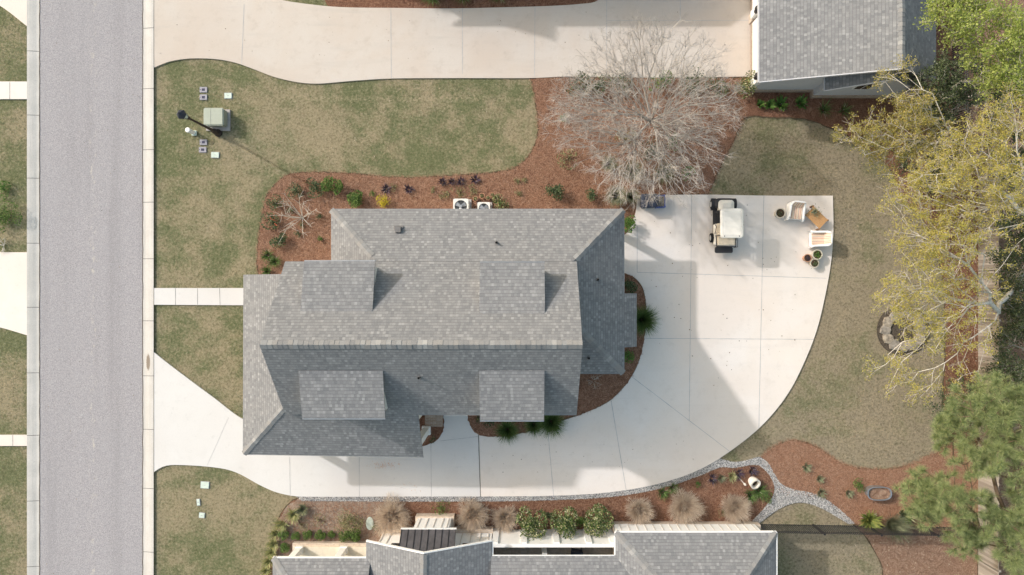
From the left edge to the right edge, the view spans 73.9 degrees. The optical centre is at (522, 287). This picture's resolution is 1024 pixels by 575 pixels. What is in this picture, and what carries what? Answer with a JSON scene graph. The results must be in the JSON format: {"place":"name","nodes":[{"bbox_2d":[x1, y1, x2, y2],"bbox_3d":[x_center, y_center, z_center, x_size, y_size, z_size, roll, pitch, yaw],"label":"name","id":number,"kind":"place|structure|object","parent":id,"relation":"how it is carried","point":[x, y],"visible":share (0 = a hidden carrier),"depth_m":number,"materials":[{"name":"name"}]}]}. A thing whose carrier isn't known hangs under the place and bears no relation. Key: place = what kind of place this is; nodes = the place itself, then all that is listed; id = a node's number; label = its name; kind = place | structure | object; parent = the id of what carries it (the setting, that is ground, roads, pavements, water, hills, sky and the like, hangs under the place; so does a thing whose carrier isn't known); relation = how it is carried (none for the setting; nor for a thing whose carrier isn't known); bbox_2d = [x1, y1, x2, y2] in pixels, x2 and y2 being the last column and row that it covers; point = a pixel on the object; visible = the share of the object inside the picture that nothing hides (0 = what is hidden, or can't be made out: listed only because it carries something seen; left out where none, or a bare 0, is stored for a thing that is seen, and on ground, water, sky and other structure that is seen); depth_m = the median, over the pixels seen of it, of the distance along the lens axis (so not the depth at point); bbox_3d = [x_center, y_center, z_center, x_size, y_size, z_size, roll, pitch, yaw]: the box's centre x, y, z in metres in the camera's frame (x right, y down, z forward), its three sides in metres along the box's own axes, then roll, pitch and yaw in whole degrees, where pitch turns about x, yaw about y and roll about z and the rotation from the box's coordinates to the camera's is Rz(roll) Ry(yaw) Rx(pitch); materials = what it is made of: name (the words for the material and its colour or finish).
{"place":"outdoors","nodes":[
{"label":"outdoors","id":0,"kind":"place"},
{"bbox_2d":[0,252,26,334],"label":"driveway","id":1,"kind":"structure","parent":0,"point":[13,291],"depth_m":33.95,"materials":[{"name":"beige concrete"}]},
{"bbox_2d":[40,0,142,574],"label":"street","id":2,"kind":"structure","parent":0,"point":[91,451],"depth_m":34.01,"materials":[{"name":"grey asphalt"}]},
{"bbox_2d":[27,0,39,574],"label":"curb","id":3,"kind":"structure","parent":2,"relation":"on","point":[33,287],"depth_m":33.97,"materials":[{"name":"concrete"}]},
{"bbox_2d":[142,0,153,574],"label":"curb","id":4,"kind":"structure","parent":2,"relation":"on","point":[148,282],"depth_m":33.97,"materials":[{"name":"concrete"}]},
{"bbox_2d":[154,352,480,496],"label":"driveway","id":5,"kind":"structure","parent":0,"point":[195,424],"depth_m":33.95,"materials":[{"name":"white concrete"}]},
{"bbox_2d":[419,415,443,445],"bbox_3d":[-4.562,7.030,33.942,1.330,0.004,1.812,0,90,0],"label":"mulch bed","id":6,"kind":"object","parent":5,"relation":"on","point":[436,432],"visible":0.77,"depth_m":33.94,"materials":[{"name":"brown wood"}]},
{"bbox_2d":[154,0,749,83],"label":"neighbour driveway","id":7,"kind":"structure","parent":0,"point":[266,36],"depth_m":33.95,"materials":[{"name":"concrete"}]},
{"bbox_2d":[0,0,944,574],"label":"ground","id":8,"kind":"structure","parent":0,"point":[208,208],"depth_m":34.03,"materials":[{"name":"green plant"}]},
{"bbox_2d":[0,201,22,232],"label":"shrub","id":9,"kind":"object","parent":8,"relation":"on","point":[5,216],"visible":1,"depth_m":33.64,"materials":[{"name":"green plant"}]},
{"bbox_2d":[0,81,26,98],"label":"walk","id":10,"kind":"structure","parent":8,"relation":"on","point":[13,89],"depth_m":33.95,"materials":[{"name":"beige concrete"}]},
{"bbox_2d":[0,0,26,25],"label":"driveway corner","id":11,"kind":"object","parent":8,"relation":"on","point":[17,9],"visible":1,"depth_m":33.95,"materials":[{"name":"beige concrete"}]},
{"bbox_2d":[0,435,26,445],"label":"walk","id":12,"kind":"structure","parent":8,"relation":"on","point":[13,440],"depth_m":33.95,"materials":[{"name":"beige concrete"}]},
{"bbox_2d":[154,288,242,304],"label":"front walk","id":13,"kind":"structure","parent":8,"relation":"on","point":[198,296],"depth_m":33.95,"materials":[{"name":"white concrete"}]},
{"bbox_2d":[176,110,221,136],"bbox_3d":[-15.200,-7.713,32.000,0.450,4.000,0.390,0,90,0],"label":"lamp post","id":14,"kind":"object","parent":8,"relation":"on","point":[181,114],"visible":1,"depth_m":31.67,"materials":[{"name":"black metal"}]},
{"bbox_2d":[204,108,230,130],"bbox_3d":[-15.200,-8.356,33.676,1.200,0.688,1.062,0,90,0],"label":"transformer box","id":15,"kind":"object","parent":8,"relation":"on","point":[218,118],"visible":0.97,"depth_m":33.35,"materials":[{"name":"metal"}]},
{"bbox_2d":[242,208,636,457],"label":"house","id":16,"kind":"structure","parent":8,"relation":"on","point":[381,332],"depth_m":28.10,"materials":[{"name":"grey"}]},
{"bbox_2d":[325,0,596,7],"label":"mulch bed","id":17,"kind":"object","parent":8,"relation":"on","point":[420,3],"visible":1,"depth_m":34.00,"materials":[{"name":"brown wood"}]},
{"bbox_2d":[266,461,775,574],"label":"mulch bed","id":18,"kind":"object","parent":8,"relation":"on","point":[695,491],"visible":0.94,"depth_m":34.00,"materials":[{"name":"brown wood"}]},
{"bbox_2d":[271,499,405,571],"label":"old mulch","id":19,"kind":"object","parent":18,"relation":"on","point":[329,512],"visible":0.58,"depth_m":34.00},
{"bbox_2d":[264,537,279,551],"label":"strappy plant","id":20,"kind":"object","parent":19,"relation":"on","point":[273,545],"visible":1,"depth_m":33.76,"materials":[{"name":"plant"}]},
{"bbox_2d":[270,518,288,532],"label":"strappy plant","id":21,"kind":"object","parent":19,"relation":"on","point":[279,525],"visible":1,"depth_m":33.76,"materials":[{"name":"green plant"}]},
{"bbox_2d":[285,507,299,521],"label":"strappy plant","id":22,"kind":"object","parent":19,"relation":"on","point":[294,516],"visible":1,"depth_m":33.77,"materials":[{"name":"plant"}]},
{"bbox_2d":[294,502,308,516],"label":"strappy plant","id":23,"kind":"object","parent":19,"relation":"on","point":[300,510],"visible":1,"depth_m":33.75,"materials":[{"name":"plant"}]},
{"bbox_2d":[334,508,363,535],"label":"shrub","id":24,"kind":"object","parent":19,"relation":"on","point":[344,522],"visible":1,"depth_m":33.51,"materials":[{"name":"beige plant"}]},
{"bbox_2d":[348,528,360,541],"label":"boxwood","id":25,"kind":"object","parent":19,"relation":"on","point":[355,535],"visible":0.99,"depth_m":33.62,"materials":[{"name":"green plant"}]},
{"bbox_2d":[368,491,412,537],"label":"dry grass","id":26,"kind":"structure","parent":18,"relation":"on","point":[390,517],"depth_m":33.43,"materials":[{"name":"beige plant"}]},
{"bbox_2d":[453,498,492,534],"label":"dry grass","id":27,"kind":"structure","parent":18,"relation":"on","point":[472,516],"depth_m":33.45,"materials":[{"name":"beige plant"}]},
{"bbox_2d":[490,505,517,533],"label":"dry grass","id":28,"kind":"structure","parent":18,"relation":"on","point":[504,518],"depth_m":33.57,"materials":[{"name":"beige plant"}]},
{"bbox_2d":[515,506,547,540],"bbox_3d":[0.429,11.516,33.188,1.646,1.647,1.642,0,90,0],"label":"shrub","id":29,"kind":"object","parent":18,"relation":"on","point":[529,525],"visible":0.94,"depth_m":32.86,"materials":[{"name":"green plant"}]},
{"bbox_2d":[550,506,578,539],"bbox_3d":[2.024,11.464,33.117,1.443,1.785,1.532,0,90,0],"label":"shrub","id":30,"kind":"object","parent":18,"relation":"on","point":[566,523],"visible":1,"depth_m":32.81,"materials":[{"name":"green plant"}]},
{"bbox_2d":[583,503,614,537],"bbox_3d":[3.652,11.374,33.132,1.570,1.763,1.361,-37,90,0],"label":"shrub","id":31,"kind":"object","parent":18,"relation":"on","point":[597,523],"visible":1,"depth_m":32.83,"materials":[{"name":"green plant"}]},
{"bbox_2d":[624,496,654,524],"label":"dry grass","id":32,"kind":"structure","parent":18,"relation":"on","point":[639,510],"depth_m":33.54,"materials":[{"name":"beige plant"}]},
{"bbox_2d":[667,486,709,525],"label":"dry grass","id":33,"kind":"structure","parent":18,"relation":"on","point":[684,507],"depth_m":33.48,"materials":[{"name":"beige plant"}]},
{"bbox_2d":[720,492,753,523],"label":"dry grass","id":34,"kind":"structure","parent":18,"relation":"on","point":[735,509],"depth_m":33.54,"materials":[{"name":"beige plant"}]},
{"bbox_2d":[748,476,760,488],"bbox_3d":[11.493,9.689,33.738,0.540,0.559,0.588,-34,90,0],"label":"leaning urn","id":35,"kind":"object","parent":18,"relation":"on","point":[752,481],"visible":1,"depth_m":33.66,"materials":[{"name":"ceramic"}]},
{"bbox_2d":[751,481,772,501],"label":"tuft","id":36,"kind":"object","parent":18,"relation":"on","point":[761,492],"visible":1,"depth_m":33.83,"materials":[{"name":"green plant"}]},
{"bbox_2d":[271,513,777,574],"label":"neighbour house","id":37,"kind":"structure","parent":8,"relation":"on","point":[432,544],"depth_m":31.15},
{"bbox_2d":[467,273,645,437],"bbox_3d":[2.438,4.154,33.942,4.981,0.004,11.110,43,90,0],"label":"mulch bed","id":38,"kind":"object","parent":8,"relation":"on","point":[590,405],"visible":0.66,"depth_m":33.94,"materials":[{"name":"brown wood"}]},
{"bbox_2d":[492,422,521,443],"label":"grass clump","id":39,"kind":"object","parent":38,"relation":"on","point":[506,433],"visible":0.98,"depth_m":33.47,"materials":[{"name":"green plant"}]},
{"bbox_2d":[522,422,544,439],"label":"grass clump","id":40,"kind":"object","parent":38,"relation":"on","point":[531,427],"visible":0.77,"depth_m":33.53,"materials":[{"name":"green plant"}]},
{"bbox_2d":[533,415,567,441],"bbox_3d":[1.401,6.666,33.535,1.821,0.910,1.830,0,90,0],"label":"grass clump","id":41,"kind":"object","parent":38,"relation":"on","point":[552,426],"visible":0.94,"depth_m":33.39,"materials":[{"name":"green plant"}]},
{"bbox_2d":[624,278,637,292],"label":"shrub","id":42,"kind":"object","parent":38,"relation":"on","point":[628,286],"visible":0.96,"depth_m":33.54,"materials":[{"name":"green plant"}]},
{"bbox_2d":[637,303,660,338],"bbox_3d":[5.922,1.606,33.481,1.906,1.018,1.910,0,90,0],"label":"grass clump","id":43,"kind":"object","parent":38,"relation":"on","point":[647,321],"visible":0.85,"depth_m":33.29,"materials":[{"name":"green plant"}]},
{"bbox_2d":[256,0,978,574],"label":"mulch bed","id":44,"kind":"object","parent":8,"relation":"on","point":[860,108],"visible":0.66,"depth_m":34.00,"materials":[{"name":"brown wood"}]},
{"bbox_2d":[259,212,279,229],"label":"shrub","id":45,"kind":"object","parent":44,"relation":"on","point":[270,220],"visible":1,"depth_m":33.64,"materials":[{"name":"green plant"}]},
{"bbox_2d":[265,194,282,210],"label":"shrub","id":46,"kind":"object","parent":44,"relation":"on","point":[274,204],"visible":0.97,"depth_m":33.64,"materials":[{"name":"green plant"}]},
{"bbox_2d":[269,232,286,249],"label":"shrub","id":47,"kind":"object","parent":44,"relation":"on","point":[281,239],"visible":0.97,"depth_m":33.63,"materials":[{"name":"green plant"}]},
{"bbox_2d":[270,190,316,241],"bbox_3d":[-11.029,-3.554,33.212,2.555,1.604,2.267,-23,90,0],"label":"bare small tree","id":48,"kind":"object","parent":44,"relation":"on","point":[301,217],"visible":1,"depth_m":33.22,"materials":[{"name":"grey plant"}]},
{"bbox_2d":[285,182,302,198],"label":"shrub","id":49,"kind":"object","parent":44,"relation":"on","point":[295,190],"visible":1,"depth_m":33.64,"materials":[{"name":"green plant"}]},
{"bbox_2d":[305,177,323,198],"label":"shrub","id":50,"kind":"object","parent":44,"relation":"on","point":[314,186],"visible":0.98,"depth_m":33.58,"materials":[{"name":"green plant"}]},
{"bbox_2d":[320,175,342,194],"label":"shrub","id":51,"kind":"object","parent":44,"relation":"on","point":[328,184],"visible":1,"depth_m":33.44,"materials":[{"name":"green plant"}]},
{"bbox_2d":[346,190,362,207],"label":"shrub","id":52,"kind":"object","parent":44,"relation":"on","point":[354,199],"visible":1,"depth_m":33.52,"materials":[{"name":"green plant"}]},
{"bbox_2d":[453,199,470,208],"bbox_3d":[-3.001,-3.949,33.519,0.900,0.962,0.900,0,90,0],"label":"air conditioner","id":53,"kind":"object","parent":44,"relation":"on","point":[461,203],"visible":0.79,"depth_m":33.08,"materials":[{"name":"metal"}]},
{"bbox_2d":[477,202,491,208],"bbox_3d":[-1.895,-3.875,33.619,0.760,0.762,0.760,0,90,0],"label":"air conditioner","id":54,"kind":"object","parent":44,"relation":"on","point":[484,205],"visible":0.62,"depth_m":33.27,"materials":[{"name":"metal"}]},
{"bbox_2d":[492,194,508,208],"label":"shrub","id":55,"kind":"object","parent":44,"relation":"on","point":[499,202],"visible":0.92,"depth_m":33.62,"materials":[{"name":"green plant"}]},
{"bbox_2d":[255,77,751,273],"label":"pine straw needles","id":56,"kind":"object","parent":44,"relation":"on","point":[559,179],"visible":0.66,"depth_m":33.98,"materials":[{"name":"brown plant"}]},
{"bbox_2d":[544,184,564,200],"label":"shrub","id":57,"kind":"object","parent":44,"relation":"on","point":[556,189],"visible":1,"depth_m":33.48,"materials":[{"name":"green plant"}]},
{"bbox_2d":[557,149,576,169],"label":"shrub","id":58,"kind":"object","parent":44,"relation":"on","point":[564,154],"visible":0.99,"depth_m":33.77,"materials":[{"name":"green plant"}]},
{"bbox_2d":[565,70,590,95],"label":"shrub","id":59,"kind":"object","parent":44,"relation":"on","point":[587,78],"visible":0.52,"depth_m":33.47,"materials":[{"name":"green plant"}]},
{"bbox_2d":[588,73,611,94],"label":"shrub","id":60,"kind":"object","parent":44,"relation":"on","point":[599,84],"visible":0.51,"depth_m":33.41,"materials":[{"name":"green plant"}]},
{"bbox_2d":[598,154,617,173],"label":"grass clump","id":61,"kind":"object","parent":44,"relation":"on","point":[609,165],"visible":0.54,"depth_m":33.61,"materials":[{"name":"plant"}]},
{"bbox_2d":[603,183,628,206],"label":"grass clump","id":62,"kind":"object","parent":44,"relation":"on","point":[616,197],"visible":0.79,"depth_m":33.47,"materials":[{"name":"beige plant"}]},
{"bbox_2d":[609,70,633,91],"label":"shrub","id":63,"kind":"object","parent":44,"relation":"on","point":[620,76],"visible":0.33,"depth_m":33.49,"materials":[{"name":"green plant"}]},
{"bbox_2d":[624,214,635,232],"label":"shrub","id":64,"kind":"object","parent":44,"relation":"on","point":[630,222],"visible":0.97,"depth_m":33.39,"materials":[{"name":"green plant"}]},
{"bbox_2d":[618,159,645,183],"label":"grass clump","id":65,"kind":"object","parent":44,"relation":"on","point":[638,165],"visible":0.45,"depth_m":33.63,"materials":[{"name":"beige plant"}]},
{"bbox_2d":[539,7,748,207],"bbox_3d":[5.273,-7.829,30.783,9.420,6.449,8.949,0,90,0],"label":"bare tree","id":66,"kind":"object","parent":44,"relation":"on","point":[666,129],"visible":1,"depth_m":29.93,"materials":[{"name":"grey plant"}]},
{"bbox_2d":[650,159,678,185],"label":"grass clump","id":67,"kind":"object","parent":44,"relation":"on","point":[664,172],"visible":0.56,"depth_m":33.61,"materials":[{"name":"beige plant"}]},
{"bbox_2d":[680,65,705,96],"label":"shrub","id":68,"kind":"object","parent":44,"relation":"on","point":[694,87],"visible":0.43,"depth_m":33.48,"materials":[{"name":"green plant"}]},
{"bbox_2d":[704,75,729,97],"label":"shrub","id":69,"kind":"object","parent":44,"relation":"on","point":[716,86],"visible":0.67,"depth_m":33.45,"materials":[{"name":"green plant"}]},
{"bbox_2d":[734,70,756,98],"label":"shrub","id":70,"kind":"object","parent":44,"relation":"on","point":[747,84],"visible":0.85,"depth_m":33.31,"materials":[{"name":"green plant"}]},
{"bbox_2d":[773,94,789,110],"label":"hosta","id":71,"kind":"object","parent":44,"relation":"on","point":[781,101],"visible":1,"depth_m":33.80,"materials":[{"name":"green plant"}]},
{"bbox_2d":[795,93,807,108],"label":"hosta","id":72,"kind":"object","parent":44,"relation":"on","point":[802,101],"visible":1,"depth_m":33.82,"materials":[{"name":"green plant"}]},
{"bbox_2d":[817,100,836,118],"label":"spiky tuft","id":73,"kind":"object","parent":44,"relation":"on","point":[823,108],"visible":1,"depth_m":33.72,"materials":[{"name":"plant"}]},
{"bbox_2d":[761,438,979,532],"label":"pine straw needles","id":74,"kind":"object","parent":44,"relation":"on","point":[893,479],"visible":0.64,"depth_m":33.98,"materials":[{"name":"brown plant"}]},
{"bbox_2d":[858,509,884,533],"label":"broad leaf plant","id":75,"kind":"object","parent":44,"relation":"on","point":[873,520],"visible":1,"depth_m":33.65,"materials":[{"name":"green plant"}]},
{"bbox_2d":[864,485,891,500],"bbox_3d":[17.625,10.175,33.770,1.206,0.460,0.666,0,90,0],"label":"galvanised tub","id":76,"kind":"object","parent":44,"relation":"on","point":[876,492],"visible":1,"depth_m":33.64,"materials":[{"name":"grey metal"}]},
{"bbox_2d":[760,524,996,537],"bbox_3d":[17.238,11.894,33.307,11.012,1.385,0.085,1,90,0],"label":"iron fence","id":77,"kind":"object","parent":44,"relation":"on","point":[817,528],"visible":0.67,"depth_m":33.18,"materials":[{"name":"black metal"}]},
{"bbox_2d":[882,511,913,542],"bbox_3d":[18.357,11.734,33.448,1.846,1.085,1.832,0,90,0],"label":"feathery shrub","id":78,"kind":"object","parent":44,"relation":"on","point":[893,523],"visible":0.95,"depth_m":33.35,"materials":[{"name":"green plant"}]},
{"bbox_2d":[898,508,915,527],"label":"broad leaf plant","id":79,"kind":"object","parent":44,"relation":"on","point":[902,513],"visible":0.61,"depth_m":33.68,"materials":[{"name":"plant"}]},
{"bbox_2d":[830,53,987,186],"bbox_3d":[16.851,-6.565,30.636,6.345,6.728,4.438,34,90,0],"label":"budding tree","id":80,"kind":"object","parent":44,"relation":"on","point":[903,113],"visible":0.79,"depth_m":28.65,"materials":[{"name":"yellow plant"}]},
{"bbox_2d":[892,94,974,201],"bbox_3d":[18.956,-6.649,32.263,3.257,3.474,5.252,0,90,0],"label":"understory holly","id":81,"kind":"object","parent":44,"relation":"on","point":[903,165],"visible":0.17,"depth_m":31.62,"materials":[{"name":"green plant"}]},
{"bbox_2d":[951,4,970,167],"bbox_3d":[21.450,-10.825,33.307,0.084,1.385,10.209,0,90,0],"label":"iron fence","id":82,"kind":"object","parent":44,"relation":"on","point":[964,94],"visible":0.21,"depth_m":33.22,"materials":[{"name":"black metal"}]},
{"bbox_2d":[923,375,1000,442],"bbox_3d":[20.283,5.641,31.907,2.909,4.187,2.985,-36,90,0],"label":"understory holly","id":83,"kind":"object","parent":44,"relation":"on","point":[943,394],"visible":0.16,"depth_m":31.35,"materials":[{"name":"green plant"}]},
{"bbox_2d":[748,0,935,97],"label":"neighbour garage","id":84,"kind":"structure","parent":8,"relation":"on","point":[831,48],"depth_m":30.57,"materials":[{"name":"grey"}]},
{"bbox_2d":[752,0,756,77],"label":"garage door","id":85,"kind":"structure","parent":84,"relation":"in","point":[754,25],"depth_m":33.36,"materials":[{"name":"white paint"}]},
{"bbox_2d":[877,305,929,354],"bbox_3d":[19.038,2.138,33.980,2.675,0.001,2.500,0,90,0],"label":"fire pit","id":86,"kind":"object","parent":8,"relation":"on","point":[895,331],"visible":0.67,"depth_m":33.98,"materials":[{"name":"grey stone"}]},
{"bbox_2d":[296,457,854,523],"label":"river gravel","id":87,"kind":"structure","parent":0,"point":[781,497],"depth_m":33.97,"materials":[{"name":"grey gravel"}]},
{"bbox_2d":[479,195,832,496],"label":"driveway","id":88,"kind":"structure","parent":0,"point":[669,411],"depth_m":33.95,"materials":[{"name":"beige concrete"}]},
{"bbox_2d":[640,194,657,207],"bbox_3d":[6.207,-4.249,33.590,0.800,0.730,0.680,-2,90,0],"label":"trash bin","id":89,"kind":"object","parent":88,"relation":"on","point":[644,196],"visible":0.82,"depth_m":33.24,"materials":[{"name":"blue plastic"}]},
{"bbox_2d":[709,198,743,252],"bbox_3d":[9.934,-3.060,33.005,1.258,1.896,2.720,0,90,0],"label":"golf cart","id":90,"kind":"object","parent":88,"relation":"on","point":[728,221],"visible":1,"depth_m":33.16,"materials":[{"name":"plastic"}]},
{"bbox_2d":[784,200,806,221],"bbox_3d":[13.487,-3.759,33.488,0.864,0.775,0.953,6,90,0],"label":"wicker armchair","id":91,"kind":"object","parent":88,"relation":"on","point":[795,209],"visible":1,"depth_m":33.48,"materials":[{"name":"white wicker"}]},
{"bbox_2d":[805,205,828,230],"bbox_3d":[14.515,-3.453,33.748,1.070,0.415,0.680,44,90,0],"label":"slatted table","id":92,"kind":"object","parent":88,"relation":"on","point":[818,221],"visible":0.96,"depth_m":33.54,"materials":[{"name":"brown wood"}]},
{"bbox_2d":[811,249,822,259],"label":"potted plant","id":93,"kind":"object","parent":88,"relation":"on","point":[816,254],"visible":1,"depth_m":33.53,"materials":[{"name":"green plant"}]},
{"bbox_2d":[807,230,832,247],"bbox_3d":[14.654,-2.396,33.488,0.953,0.775,0.864,-1,90,0],"label":"wicker armchair","id":94,"kind":"object","parent":88,"relation":"on","point":[820,238],"visible":1,"depth_m":33.47,"materials":[{"name":"white wicker"}]},
{"bbox_2d":[853,524,977,574],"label":"woodland floor","id":95,"kind":"structure","parent":0,"point":[929,563],"depth_m":34.00,"materials":[{"name":"soil"}]},
{"bbox_2d":[951,0,1023,574],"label":"woodland floor","id":96,"kind":"structure","parent":0,"point":[1005,500],"depth_m":34.00,"materials":[{"name":"brown soil"}]},
{"bbox_2d":[855,4,1023,574],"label":"leaf litter","id":97,"kind":"object","parent":96,"relation":"on","point":[952,370],"visible":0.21,"depth_m":33.98,"materials":[{"name":"brown plant"}]},
{"bbox_2d":[862,81,1023,404],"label":"golden tree","id":98,"kind":"object","parent":96,"relation":"on","point":[931,248],"visible":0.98,"depth_m":26.69,"materials":[{"name":"yellow plant"}]},
{"bbox_2d":[889,368,1023,574],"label":"pine tree","id":99,"kind":"object","parent":96,"relation":"on","point":[933,504],"visible":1,"depth_m":25.47,"materials":[{"name":"green plant"}]},
{"bbox_2d":[910,46,1023,129],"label":"dark evergreen","id":100,"kind":"object","parent":96,"relation":"on","point":[943,90],"visible":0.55,"depth_m":29.55,"materials":[{"name":"green plant"}]},
{"bbox_2d":[913,0,1023,116],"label":"lime green tree","id":101,"kind":"object","parent":96,"relation":"on","point":[1003,47],"visible":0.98,"depth_m":25.51,"materials":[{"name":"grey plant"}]},
{"bbox_2d":[978,173,1000,574],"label":"board fence","id":102,"kind":"object","parent":96,"relation":"on","point":[987,565],"visible":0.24,"depth_m":33.28,"materials":[{"name":"brown wood"}]},
{"bbox_2d":[981,294,1023,414],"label":"shaded evergreen","id":103,"kind":"object","parent":96,"relation":"on","point":[1010,330],"visible":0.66,"depth_m":29.88,"materials":[{"name":"green plant"}]},
{"bbox_2d":[984,93,1023,249],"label":"shaded evergreen","id":104,"kind":"object","parent":96,"relation":"on","point":[1010,233],"visible":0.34,"depth_m":30.80,"materials":[{"name":"green plant"}]},
{"bbox_2d":[985,236,1023,343],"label":"shaded evergreen","id":105,"kind":"object","parent":96,"relation":"on","point":[1014,279],"visible":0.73,"depth_m":31.11,"materials":[{"name":"green plant"}]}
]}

